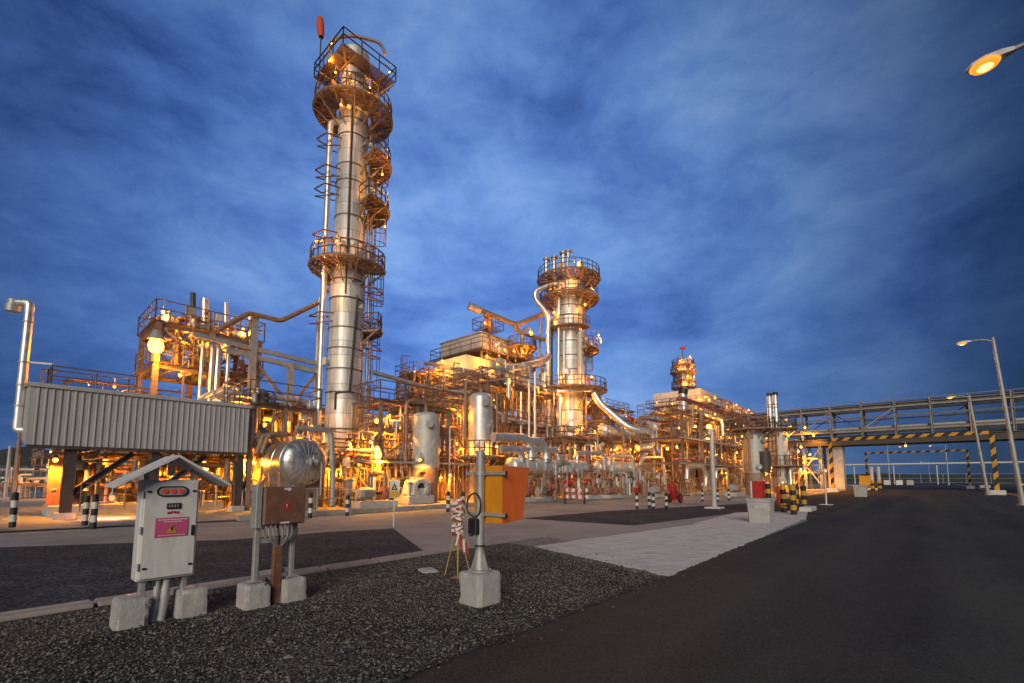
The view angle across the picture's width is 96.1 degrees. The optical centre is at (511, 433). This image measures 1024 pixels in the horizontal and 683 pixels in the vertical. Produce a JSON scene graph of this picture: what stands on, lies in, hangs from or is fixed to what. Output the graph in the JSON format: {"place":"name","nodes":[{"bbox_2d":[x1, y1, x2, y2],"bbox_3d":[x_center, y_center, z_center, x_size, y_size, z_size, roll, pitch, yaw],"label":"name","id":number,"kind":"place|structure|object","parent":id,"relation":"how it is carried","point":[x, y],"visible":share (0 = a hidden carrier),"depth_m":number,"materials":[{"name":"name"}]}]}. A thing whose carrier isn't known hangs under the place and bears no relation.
{"place":"outdoors","nodes":[
{"label":"outdoors","id":0,"kind":"place"},
{"bbox_2d":[0,447,232,482],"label":"hill","id":1,"kind":"structure","parent":0,"point":[25,458],"depth_m":182.84,"materials":[{"name":"green plant"}]},
{"bbox_2d":[0,487,744,530],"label":"plant floor","id":2,"kind":"structure","parent":0,"point":[30,516],"depth_m":18.61,"materials":[{"name":"concrete"}]},
{"bbox_2d":[0,450,51,498],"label":"pipe manifold","id":3,"kind":"object","parent":2,"relation":"on","point":[28,485],"visible":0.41,"depth_m":35.06,"materials":[{"name":"white paint"}]},
{"bbox_2d":[42,449,233,516],"bbox_3d":[-16.882,2.292,21.753,5.235,2.807,7.310,-5,-7,41],"label":"compressor set","id":4,"kind":"object","parent":2,"relation":"on","point":[85,470],"visible":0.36,"depth_m":19.80,"materials":[{"name":"metal"}]},
{"bbox_2d":[21,365,255,519],"bbox_3d":[-16.711,0.409,21.300,5.914,6.469,8.265,-5,-7,41],"label":"machine shelter","id":5,"kind":"object","parent":2,"relation":"on","point":[69,420],"visible":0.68,"depth_m":19.12,"materials":[{"name":"metal"}]},
{"bbox_2d":[4,298,53,514],"bbox_3d":[-20.956,-1.198,19.825,2.100,9.384,0.518,2,-6,-16],"label":"vent duct","id":6,"kind":"object","parent":5,"relation":"attached to","point":[12,305],"visible":0.91,"depth_m":19.77,"materials":[{"name":"metal"}]},
{"bbox_2d":[31,368,270,502],"bbox_3d":[-22.468,0.770,29.856,7.663,7.390,12.150,-5,-7,41],"label":"pipe rack","id":7,"kind":"object","parent":2,"relation":"on","point":[118,498],"visible":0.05,"depth_m":25.80,"materials":[{"name":"metal"}]},
{"bbox_2d":[133,292,265,501],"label":"access tower","id":8,"kind":"structure","parent":2,"relation":"on","point":[199,369],"depth_m":26.33,"materials":[{"name":"metal"}]},
{"bbox_2d":[191,301,324,472],"bbox_3d":[-14.249,-2.312,26.972,0.930,12.873,7.825,-5,-7,41],"label":"pipe truss","id":9,"kind":"object","parent":2,"relation":"on","point":[252,347],"visible":0.58,"depth_m":26.81,"materials":[{"name":"metal"}]},
{"bbox_2d":[209,378,321,509],"bbox_3d":[-13.226,0.750,25.214,5.078,6.440,5.840,-5,-7,41],"label":"pipe module","id":10,"kind":"object","parent":2,"relation":"on","point":[288,411],"visible":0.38,"depth_m":23.55,"materials":[{"name":"paint"}]},
{"bbox_2d":[254,417,347,510],"bbox_3d":[-10.421,1.333,22.540,3.925,4.725,3.116,-5,-7,41],"label":"silver drum","id":11,"kind":"object","parent":2,"relation":"on","point":[297,462],"visible":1,"depth_m":22.11,"materials":[{"name":"metal"}]},
{"bbox_2d":[299,426,399,506],"bbox_3d":[-9.670,1.882,27.218,3.506,4.570,5.251,-5,-7,41],"label":"pipe module","id":12,"kind":"object","parent":2,"relation":"on","point":[345,467],"visible":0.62,"depth_m":26.25,"materials":[{"name":"paint"}]},
{"bbox_2d":[307,16,396,502],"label":"tall column","id":13,"kind":"structure","parent":2,"relation":"on","point":[342,271],"depth_m":30.66,"materials":[{"name":"metal"}]},
{"bbox_2d":[270,397,445,494],"bbox_3d":[-13.238,1.486,38.350,8.193,7.593,16.150,-5,-7,41],"label":"pipe rack","id":14,"kind":"object","parent":2,"relation":"on","point":[323,421],"visible":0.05,"depth_m":36.20,"materials":[{"name":"metal"}]},
{"bbox_2d":[351,470,397,507],"bbox_3d":[-7.700,2.969,25.064,1.920,1.994,2.280,-5,-7,41],"label":"pump","id":15,"kind":"object","parent":2,"relation":"on","point":[370,493],"visible":0.9,"depth_m":24.36,"materials":[{"name":"metal"}]},
{"bbox_2d":[395,469,433,504],"bbox_3d":[-5.738,3.163,28.035,1.400,2.176,2.290,-5,-7,41],"label":"gear casing","id":16,"kind":"object","parent":2,"relation":"on","point":[416,490],"visible":0.95,"depth_m":27.39,"materials":[{"name":"metal"}]},
{"bbox_2d":[350,379,492,500],"bbox_3d":[-6.755,0.833,31.288,4.898,7.440,11.345,-5,-7,41],"label":"pipe module","id":17,"kind":"object","parent":2,"relation":"on","point":[393,458],"visible":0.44,"depth_m":28.98,"materials":[{"name":"paint"}]},
{"bbox_2d":[403,399,440,502],"bbox_3d":[-5.508,1.113,29.254,2.152,6.491,2.531,-1,-6,7],"label":"process vessel","id":18,"kind":"object","parent":2,"relation":"on","point":[425,445],"visible":0.9,"depth_m":28.80,"materials":[{"name":"grey paint"}]},
{"bbox_2d":[394,354,488,470],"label":"process structure","id":19,"kind":"object","parent":2,"relation":"on","point":[440,369],"visible":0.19,"depth_m":44.95,"materials":[{"name":"paint"}]},
{"bbox_2d":[329,353,556,495],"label":"process structure","id":20,"kind":"object","parent":2,"relation":"on","point":[502,387],"visible":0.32,"depth_m":40.81,"materials":[{"name":"paint"}]},
{"bbox_2d":[414,302,549,445],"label":"cooler house","id":21,"kind":"structure","parent":20,"relation":"on","point":[484,343],"depth_m":48.98,"materials":[{"name":"grey paint"}]},
{"bbox_2d":[448,357,545,397],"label":"pipe module","id":22,"kind":"object","parent":20,"relation":"on","point":[500,361],"visible":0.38,"depth_m":42.11,"materials":[{"name":"paint"}]},
{"bbox_2d":[421,380,498,500],"bbox_3d":[-4.359,0.749,34.528,3.668,8.228,6.912,-5,-7,41],"label":"pipe module","id":23,"kind":"object","parent":2,"relation":"on","point":[456,468],"visible":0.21,"depth_m":33.10,"materials":[{"name":"paint"}]},
{"bbox_2d":[456,381,506,500],"bbox_3d":[-1.950,0.501,32.813,2.811,8.393,3.691,-5,-7,41],"label":"process vessel","id":24,"kind":"object","parent":2,"relation":"on","point":[481,425],"visible":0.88,"depth_m":32.45,"materials":[{"name":"metal"}]},
{"bbox_2d":[490,432,563,495],"bbox_3d":[1.082,2.569,32.619,1.531,5.023,7.613,-5,-7,41],"label":"heat exchanger","id":25,"kind":"object","parent":2,"relation":"on","point":[543,464],"visible":0.78,"depth_m":32.30,"materials":[{"name":"metal"}]},
{"bbox_2d":[525,486,534,501],"bbox_3d":[0.185,3.524,29.959,1.760,1.828,2.090,-5,-7,41],"label":"pump","id":26,"kind":"object","parent":2,"relation":"on","point":[528,493],"visible":0.26,"depth_m":29.77,"materials":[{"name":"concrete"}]},
{"bbox_2d":[532,476,552,498],"bbox_3d":[2.017,3.853,32.507,1.600,1.662,1.930,-5,-7,41],"label":"pump","id":27,"kind":"object","parent":2,"relation":"on","point":[548,494],"visible":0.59,"depth_m":31.73,"materials":[{"name":"metal"}]},
{"bbox_2d":[519,381,632,482],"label":"pipe rack","id":28,"kind":"object","parent":2,"relation":"on","point":[598,411],"visible":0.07,"depth_m":60.48,"materials":[{"name":"metal"}]},
{"bbox_2d":[537,425,619,494],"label":"pipe rack","id":29,"kind":"object","parent":2,"relation":"on","point":[571,446],"visible":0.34,"depth_m":44.33,"materials":[{"name":"metal"}]},
{"bbox_2d":[559,451,606,495],"bbox_3d":[5.676,3.532,38.943,3.218,4.165,5.277,-5,-7,41],"label":"heat exchanger","id":30,"kind":"object","parent":2,"relation":"on","point":[583,465],"visible":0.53,"depth_m":39.24,"materials":[{"name":"metal"}]},
{"bbox_2d":[533,249,655,492],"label":"second column","id":31,"kind":"structure","parent":2,"relation":"on","point":[570,303],"depth_m":49.46,"materials":[{"name":"metal"}]},
{"bbox_2d":[492,453,698,499],"bbox_3d":[9.601,3.822,43.088,6.436,3.750,31.297,-5,-7,41],"label":"pipe module","id":32,"kind":"object","parent":2,"relation":"on","point":[571,481],"visible":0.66,"depth_m":36.80,"materials":[{"name":"paint"}]},
{"bbox_2d":[601,477,622,498],"bbox_3d":[7.365,4.147,35.569,1.600,1.662,1.930,-5,-7,41],"label":"pump","id":33,"kind":"object","parent":2,"relation":"on","point":[613,491],"visible":1,"depth_m":35.12,"materials":[{"name":"metal"}]},
{"bbox_2d":[592,454,635,493],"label":"heat exchanger","id":34,"kind":"object","parent":2,"relation":"on","point":[621,466],"visible":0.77,"depth_m":42.79,"materials":[{"name":"metal"}]},
{"bbox_2d":[583,405,670,485],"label":"pipe rack","id":35,"kind":"object","parent":2,"relation":"on","point":[624,446],"visible":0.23,"depth_m":52.01,"materials":[{"name":"metal"}]},
{"bbox_2d":[597,423,648,439],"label":"heat exchanger","id":36,"kind":"object","parent":35,"relation":"on","point":[611,431],"visible":0.34,"depth_m":48.94,"materials":[{"name":"metal"}]},
{"bbox_2d":[645,420,679,436],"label":"heat exchanger","id":37,"kind":"object","parent":35,"relation":"on","point":[653,425],"visible":0.22,"depth_m":53.77,"materials":[{"name":"metal"}]},
{"bbox_2d":[631,456,666,492],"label":"heat exchanger","id":38,"kind":"object","parent":2,"relation":"on","point":[646,467],"visible":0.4,"depth_m":47.79,"materials":[{"name":"metal"}]},
{"bbox_2d":[670,346,696,390],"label":"column","id":39,"kind":"structure","parent":2,"relation":"on","point":[683,372],"depth_m":86.33,"materials":[{"name":"metal"}]},
{"bbox_2d":[678,388,691,490],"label":"vent stack","id":40,"kind":"object","parent":2,"relation":"on","point":[683,392],"visible":0.35,"depth_m":56.13,"materials":[{"name":"silver metal"}]},
{"bbox_2d":[646,388,725,485],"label":"cooler house","id":41,"kind":"structure","parent":2,"relation":"on","point":[703,396],"depth_m":82.23,"materials":[{"name":"brown metal"}]},
{"bbox_2d":[641,414,732,487],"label":"pipe rack","id":42,"kind":"object","parent":2,"relation":"on","point":[694,453],"visible":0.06,"depth_m":67.14,"materials":[{"name":"metal"}]},
{"bbox_2d":[637,396,765,493],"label":"pipe rack","id":43,"kind":"object","parent":2,"relation":"on","point":[690,444],"visible":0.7,"depth_m":49.59,"materials":[{"name":"metal"}]},
{"bbox_2d":[0,521,798,682],"bbox_3d":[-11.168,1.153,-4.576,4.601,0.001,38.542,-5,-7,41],"label":"gravel verge","id":44,"kind":"structure","parent":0,"point":[102,666],"depth_m":4.84,"materials":[{"name":"grey gravel"}]},
{"bbox_2d":[105,455,230,630],"bbox_3d":[-3.934,1.194,5.238,0.620,1.890,1.060,-5,-7,41],"label":"control cabinet","id":45,"kind":"object","parent":44,"relation":"on","point":[165,534],"visible":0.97,"depth_m":5.14,"materials":[{"name":"metal"}]},
{"bbox_2d":[157,486,187,496],"bbox_3d":[-3.832,0.651,5.197,0.032,0.115,0.290,-5,-7,41],"label":"indicator window","id":46,"kind":"structure","parent":45,"relation":"in","point":[164,491],"depth_m":5.18,"materials":[{"name":"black plastic"}]},
{"bbox_2d":[236,484,305,610],"bbox_3d":[-3.062,1.432,5.947,0.409,1.552,0.750,-5,-7,41],"label":"junction box stand","id":47,"kind":"object","parent":44,"relation":"on","point":[277,506],"visible":0.96,"depth_m":5.85,"materials":[{"name":"metal"}]},
{"bbox_2d":[418,567,437,573],"bbox_3d":[-1.436,2.340,7.868,0.260,0.059,0.340,3,-6,-29],"label":"cable pit cover","id":48,"kind":"object","parent":44,"relation":"on","point":[428,570],"visible":0.95,"depth_m":7.77,"materials":[{"name":"concrete"}]},
{"bbox_2d":[444,498,468,577],"bbox_3d":[-0.883,1.694,7.534,0.367,1.277,0.277,-5,-7,41],"label":"tape trestle","id":49,"kind":"object","parent":44,"relation":"on","point":[457,512],"visible":0.98,"depth_m":7.49,"materials":[{"name":"yellow paint"}]},
{"bbox_2d":[459,450,528,607],"bbox_3d":[-0.231,1.227,6.103,0.720,1.992,0.825,-5,-7,41],"label":"orange sign","id":50,"kind":"object","parent":44,"relation":"on","point":[499,493],"visible":0.97,"depth_m":5.93,"materials":[{"name":"metal"}]},
{"bbox_2d":[0,483,876,606],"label":"pavement","id":51,"kind":"structure","parent":0,"point":[427,529],"depth_m":14.94,"materials":[{"name":"concrete"}]},
{"bbox_2d":[0,446,11,499],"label":"utility pole","id":52,"kind":"object","parent":51,"relation":"on","point":[6,484],"visible":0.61,"depth_m":32.80,"materials":[{"name":"metal"}]},
{"bbox_2d":[8,492,18,527],"bbox_3d":[-15.759,2.444,14.552,0.170,1.184,0.170,0,-6,0],"label":"bollard","id":53,"kind":"object","parent":51,"relation":"on","point":[13,509],"visible":0.94,"depth_m":14.51,"materials":[{"name":"black plastic"}]},
{"bbox_2d":[0,465,48,493],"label":"perimeter fence","id":54,"kind":"object","parent":51,"relation":"on","point":[39,490],"visible":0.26,"depth_m":50.93,"materials":[{"name":"metal"}]},
{"bbox_2d":[81,495,90,525],"bbox_3d":[-14.024,2.561,15.138,0.170,1.064,0.170,0,-6,0],"label":"bollard","id":55,"kind":"object","parent":51,"relation":"on","point":[85,511],"visible":0.91,"depth_m":15.09,"materials":[{"name":"black plastic"}]},
{"bbox_2d":[89,494,98,528],"bbox_3d":[-13.206,2.474,14.549,0.170,1.124,0.170,0,-6,0],"label":"bollard","id":56,"kind":"object","parent":51,"relation":"on","point":[94,511],"visible":0.98,"depth_m":14.50,"materials":[{"name":"black plastic"}]},
{"bbox_2d":[0,528,422,611],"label":"chip patch","id":57,"kind":"object","parent":51,"relation":"on","point":[34,576],"visible":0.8,"depth_m":8.82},
{"bbox_2d":[0,535,541,621],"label":"kerb","id":58,"kind":"structure","parent":51,"relation":"on","point":[45,610],"depth_m":6.99,"materials":[{"name":"concrete"}]},
{"bbox_2d":[308,492,312,517],"bbox_3d":[-8.117,2.888,18.533,0.170,1.064,0.170,0,-6,0],"label":"bollard","id":59,"kind":"object","parent":51,"relation":"on","point":[310,505],"visible":0.97,"depth_m":18.47,"materials":[{"name":"black metal"}]},
{"bbox_2d":[324,478,356,506],"bbox_3d":[-9.767,3.242,25.421,2.535,1.621,0.981,0,-6,-5],"label":"tank","id":60,"kind":"object","parent":51,"relation":"on","point":[350,483],"visible":0.7,"depth_m":25.28,"materials":[{"name":"white metal"}]},
{"bbox_2d":[345,495,349,515],"bbox_3d":[-6.979,3.057,19.499,0.160,0.912,0.160,0,-6,0],"label":"bollard","id":61,"kind":"object","parent":51,"relation":"on","point":[347,505],"visible":0.96,"depth_m":19.44,"materials":[{"name":"black metal"}]},
{"bbox_2d":[389,480,398,526],"bbox_3d":[-3.885,2.313,15.153,0.300,1.540,0.067,1,-6,-13],"label":"warning post","id":62,"kind":"object","parent":51,"relation":"on","point":[394,489],"visible":0.94,"depth_m":15.16,"materials":[{"name":"white metal"}]},
{"bbox_2d":[446,491,449,511],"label":"bollard","id":63,"kind":"object","parent":51,"relation":"on","point":[447,501],"visible":0.95,"depth_m":21.73,"materials":[{"name":"black plastic"}]},
{"bbox_2d":[236,490,744,520],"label":"plinth kerb","id":64,"kind":"structure","parent":51,"relation":"on","point":[352,511],"depth_m":22.32,"materials":[{"name":"concrete"}]},
{"bbox_2d":[562,488,587,503],"bbox_3d":[3.895,3.848,28.486,1.600,1.017,0.569,0,-6,0],"label":"barricade","id":65,"kind":"object","parent":51,"relation":"on","point":[565,496],"visible":0.96,"depth_m":28.41,"materials":[{"name":"metal"}]},
{"bbox_2d":[578,477,600,499],"bbox_3d":[5.409,3.993,33.969,1.600,1.662,1.930,-5,-7,41],"label":"pump","id":66,"kind":"object","parent":51,"relation":"on","point":[593,491],"visible":0.88,"depth_m":33.75,"materials":[{"name":"metal"}]},
{"bbox_2d":[523,503,746,524],"bbox_3d":[8.487,3.780,22.631,17.961,0.001,4.704,5,-7,-42],"label":"chip patch","id":67,"kind":"object","parent":51,"relation":"on","point":[636,516],"visible":0.83,"depth_m":19.64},
{"bbox_2d":[704,424,724,508],"bbox_3d":[10.630,1.735,24.407,0.800,4.434,0.927,-5,-7,41],"label":"lamp post","id":68,"kind":"object","parent":67,"relation":"on","point":[709,431],"visible":1,"depth_m":24.31,"materials":[{"name":"grey metal"}]},
{"bbox_2d":[645,477,664,497],"bbox_3d":[11.364,4.317,37.330,1.600,1.662,1.930,-5,-7,41],"label":"pump","id":69,"kind":"object","parent":51,"relation":"on","point":[658,489],"visible":0.98,"depth_m":36.90,"materials":[{"name":"metal"}]},
{"bbox_2d":[664,481,682,502],"bbox_3d":[10.264,3.728,29.473,0.770,1.429,1.500,-5,-7,41],"label":"wheeled extinguisher","id":70,"kind":"object","parent":51,"relation":"on","point":[673,494],"visible":0.94,"depth_m":29.48,"materials":[{"name":"red paint"}]},
{"bbox_2d":[718,473,744,496],"bbox_3d":[18.506,4.343,39.333,1.920,1.994,2.280,-5,-7,41],"label":"pipe","id":71,"kind":"object","parent":51,"relation":"on","point":[736,487],"visible":1,"depth_m":38.69,"materials":[{"name":"metal"}]},
{"bbox_2d":[715,398,767,477],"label":"cooler row","id":72,"kind":"object","parent":51,"relation":"on","point":[731,407],"visible":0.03,"depth_m":90.50,"materials":[{"name":"paint"}]},
{"bbox_2d":[729,416,777,493],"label":"process vessel","id":73,"kind":"object","parent":51,"relation":"on","point":[757,460],"visible":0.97,"depth_m":45.11,"materials":[{"name":"grey paint"}]},
{"bbox_2d":[766,393,773,489],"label":"vent stack","id":74,"kind":"object","parent":51,"relation":"on","point":[769,407],"visible":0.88,"depth_m":62.35,"materials":[{"name":"silver metal"}]},
{"bbox_2d":[759,417,803,491],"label":"process vessel","id":75,"kind":"object","parent":51,"relation":"on","point":[782,472],"visible":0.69,"depth_m":50.12,"materials":[{"name":"grey paint"}]},
{"bbox_2d":[772,392,779,426],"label":"vent stack","id":76,"kind":"object","parent":75,"relation":"on","point":[775,404],"visible":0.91,"depth_m":62.44,"materials":[{"name":"silver metal"}]},
{"bbox_2d":[703,388,1023,489],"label":"pipe bridge","id":77,"kind":"structure","parent":51,"relation":"on","point":[864,430],"depth_m":62.44,"materials":[{"name":"metal"}]},
{"bbox_2d":[859,476,877,489],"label":"road sign","id":78,"kind":"object","parent":51,"relation":"on","point":[864,480],"visible":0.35,"depth_m":61.69,"materials":[{"name":"metal"}]},
{"bbox_2d":[0,0,1023,477],"label":"sky","id":79,"kind":"structure","parent":0,"point":[816,201],"materials":[{"name":"blue"}]},
{"bbox_2d":[3,478,1023,491],"bbox_3d":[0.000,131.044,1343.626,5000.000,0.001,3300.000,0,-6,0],"label":"ground","id":80,"kind":"structure","parent":0,"point":[1008,482],"depth_m":219.21,"materials":[{"name":"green plant"}]},
{"bbox_2d":[534,514,800,575],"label":"driveway","id":81,"kind":"structure","parent":0,"point":[671,551],"depth_m":10.95,"materials":[{"name":"concrete"}]},
{"bbox_2d":[745,498,774,523],"bbox_3d":[8.912,2.757,16.473,0.790,0.870,0.790,-5,-7,41],"label":"concrete planter","id":82,"kind":"object","parent":81,"relation":"on","point":[760,510],"visible":0.95,"depth_m":16.21,"materials":[{"name":"white concrete"}]},
{"bbox_2d":[750,481,765,497],"bbox_3d":[11.702,2.982,21.836,0.560,1.450,0.550,-5,-7,41],"label":"hose cabinet","id":83,"kind":"object","parent":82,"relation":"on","point":[757,489],"visible":0.64,"depth_m":21.67,"materials":[{"name":"red metal"}]},
{"bbox_2d":[397,483,1023,682],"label":"road","id":84,"kind":"structure","parent":0,"point":[917,583],"depth_m":5.35,"materials":[{"name":"grey asphalt"}]},
{"bbox_2d":[694,511,807,523],"bbox_3d":[10.420,3.413,18.943,2.954,0.001,10.389,-4,-7,37],"label":"pavement strip","id":85,"kind":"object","parent":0,"point":[744,516],"visible":0.6,"depth_m":18.99,"materials":[{"name":"concrete"}]},
{"bbox_2d":[779,484,796,514],"bbox_3d":[12.462,2.949,20.771,0.250,1.350,1.761,-2,-6,16],"label":"hazard barrier","id":86,"kind":"object","parent":85,"relation":"on","point":[793,501],"visible":0.95,"depth_m":20.06,"materials":[{"name":"black plastic"}]},
{"bbox_2d":[707,483,906,519],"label":"gravel verge","id":87,"kind":"structure","parent":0,"point":[841,499],"depth_m":29.92,"materials":[{"name":"grey gravel"}]},
{"bbox_2d":[765,483,770,497],"bbox_3d":[14.245,3.429,25.558,0.260,1.332,0.260,0,-6,0],"label":"bollard","id":88,"kind":"object","parent":87,"relation":"on","point":[768,489],"visible":0.72,"depth_m":25.49,"materials":[{"name":"black plastic"}]},
{"bbox_2d":[775,486,779,504],"bbox_3d":[15.895,3.672,27.440,0.340,1.150,0.456,-5,-7,41],"label":"fire hydrant","id":89,"kind":"object","parent":87,"relation":"on","point":[777,488],"visible":0.71,"depth_m":27.36,"materials":[{"name":"red metal"}]},
{"bbox_2d":[795,484,799,507],"bbox_3d":[15.270,3.372,24.705,0.260,1.282,0.260,0,-6,0],"label":"bollard","id":90,"kind":"object","parent":87,"relation":"on","point":[797,496],"visible":0.54,"depth_m":24.59,"materials":[{"name":"black plastic"}]},
{"bbox_2d":[800,486,806,506],"bbox_3d":[15.415,3.358,24.299,0.260,1.232,0.260,0,-6,0],"label":"bollard","id":91,"kind":"object","parent":87,"relation":"on","point":[803,496],"visible":0.95,"depth_m":24.22,"materials":[{"name":"black plastic"}]},
{"bbox_2d":[799,506,816,511],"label":"kerb block","id":92,"kind":"structure","parent":87,"relation":"on","point":[808,508],"depth_m":21.89,"materials":[{"name":"white paint"}]},
{"bbox_2d":[814,468,833,504],"bbox_3d":[18.654,3.170,27.550,0.834,2.180,0.650,-5,-7,41],"label":"marker pole","id":93,"kind":"object","parent":87,"relation":"on","point":[823,471],"visible":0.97,"depth_m":27.45,"materials":[{"name":"white metal"}]},
{"bbox_2d":[852,485,867,496],"bbox_3d":[29.525,4.852,38.964,0.988,1.010,0.988,-5,-7,41],"label":"concrete planter","id":94,"kind":"object","parent":87,"relation":"on","point":[860,490],"visible":0.96,"depth_m":38.66,"materials":[{"name":"white concrete"}]},
{"bbox_2d":[870,467,874,490],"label":"marker post","id":95,"kind":"object","parent":87,"relation":"on","point":[872,483],"visible":0.91,"depth_m":56.88,"materials":[{"name":"white plastic"}]},
{"bbox_2d":[876,467,881,490],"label":"marker post","id":96,"kind":"object","parent":87,"relation":"on","point":[879,484],"visible":0.93,"depth_m":56.89,"materials":[{"name":"white plastic"}]},
{"bbox_2d":[827,430,1006,494],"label":"height barrier","id":97,"kind":"object","parent":87,"relation":"on","point":[996,491],"visible":0.91,"depth_m":47.10,"materials":[{"name":"metal"}]},
{"bbox_2d":[864,449,974,488],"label":"height barrier","id":98,"kind":"object","parent":87,"relation":"on","point":[970,486],"visible":0.83,"depth_m":70.50,"materials":[{"name":"metal"}]},
{"bbox_2d":[731,472,1023,480],"bbox_3d":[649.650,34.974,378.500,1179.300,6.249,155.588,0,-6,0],"label":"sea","id":99,"kind":"structure","parent":0,"point":[884,476],"depth_m":349.60,"materials":[{"name":"blue liquid"}]},
{"bbox_2d":[936,482,1023,513],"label":"gravel shoulder","id":100,"kind":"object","parent":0,"point":[1010,502],"visible":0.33,"depth_m":44.76},
{"bbox_2d":[717,473,1023,483],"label":"perimeter fence","id":101,"kind":"object","parent":100,"relation":"on","point":[953,473],"visible":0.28,"depth_m":135.07,"materials":[{"name":"metal"}]},
{"bbox_2d":[814,461,1023,484],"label":"overhead pipeline","id":102,"kind":"object","parent":100,"relation":"on","point":[893,464],"visible":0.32,"depth_m":112.03,"materials":[{"name":"white paint"}]},
{"bbox_2d":[929,445,949,484],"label":"street lamp","id":103,"kind":"object","parent":100,"relation":"on","point":[946,463],"visible":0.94,"depth_m":104.66,"materials":[{"name":"metal"}]},
{"bbox_2d":[946,395,990,494],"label":"street lamp","id":104,"kind":"object","parent":100,"relation":"on","point":[987,490],"visible":0.94,"depth_m":43.66,"materials":[{"name":"metal"}]},
{"bbox_2d":[956,337,1023,504],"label":"street lamp","id":105,"kind":"object","parent":100,"relation":"on","point":[1020,491],"visible":0.98,"depth_m":27.51,"materials":[{"name":"metal"}]},
{"bbox_2d":[965,42,1023,75],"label":"street lamp","id":106,"kind":"object","parent":100,"relation":"on","point":[985,63],"visible":1,"depth_m":9.31,"materials":[{"name":"metal"}]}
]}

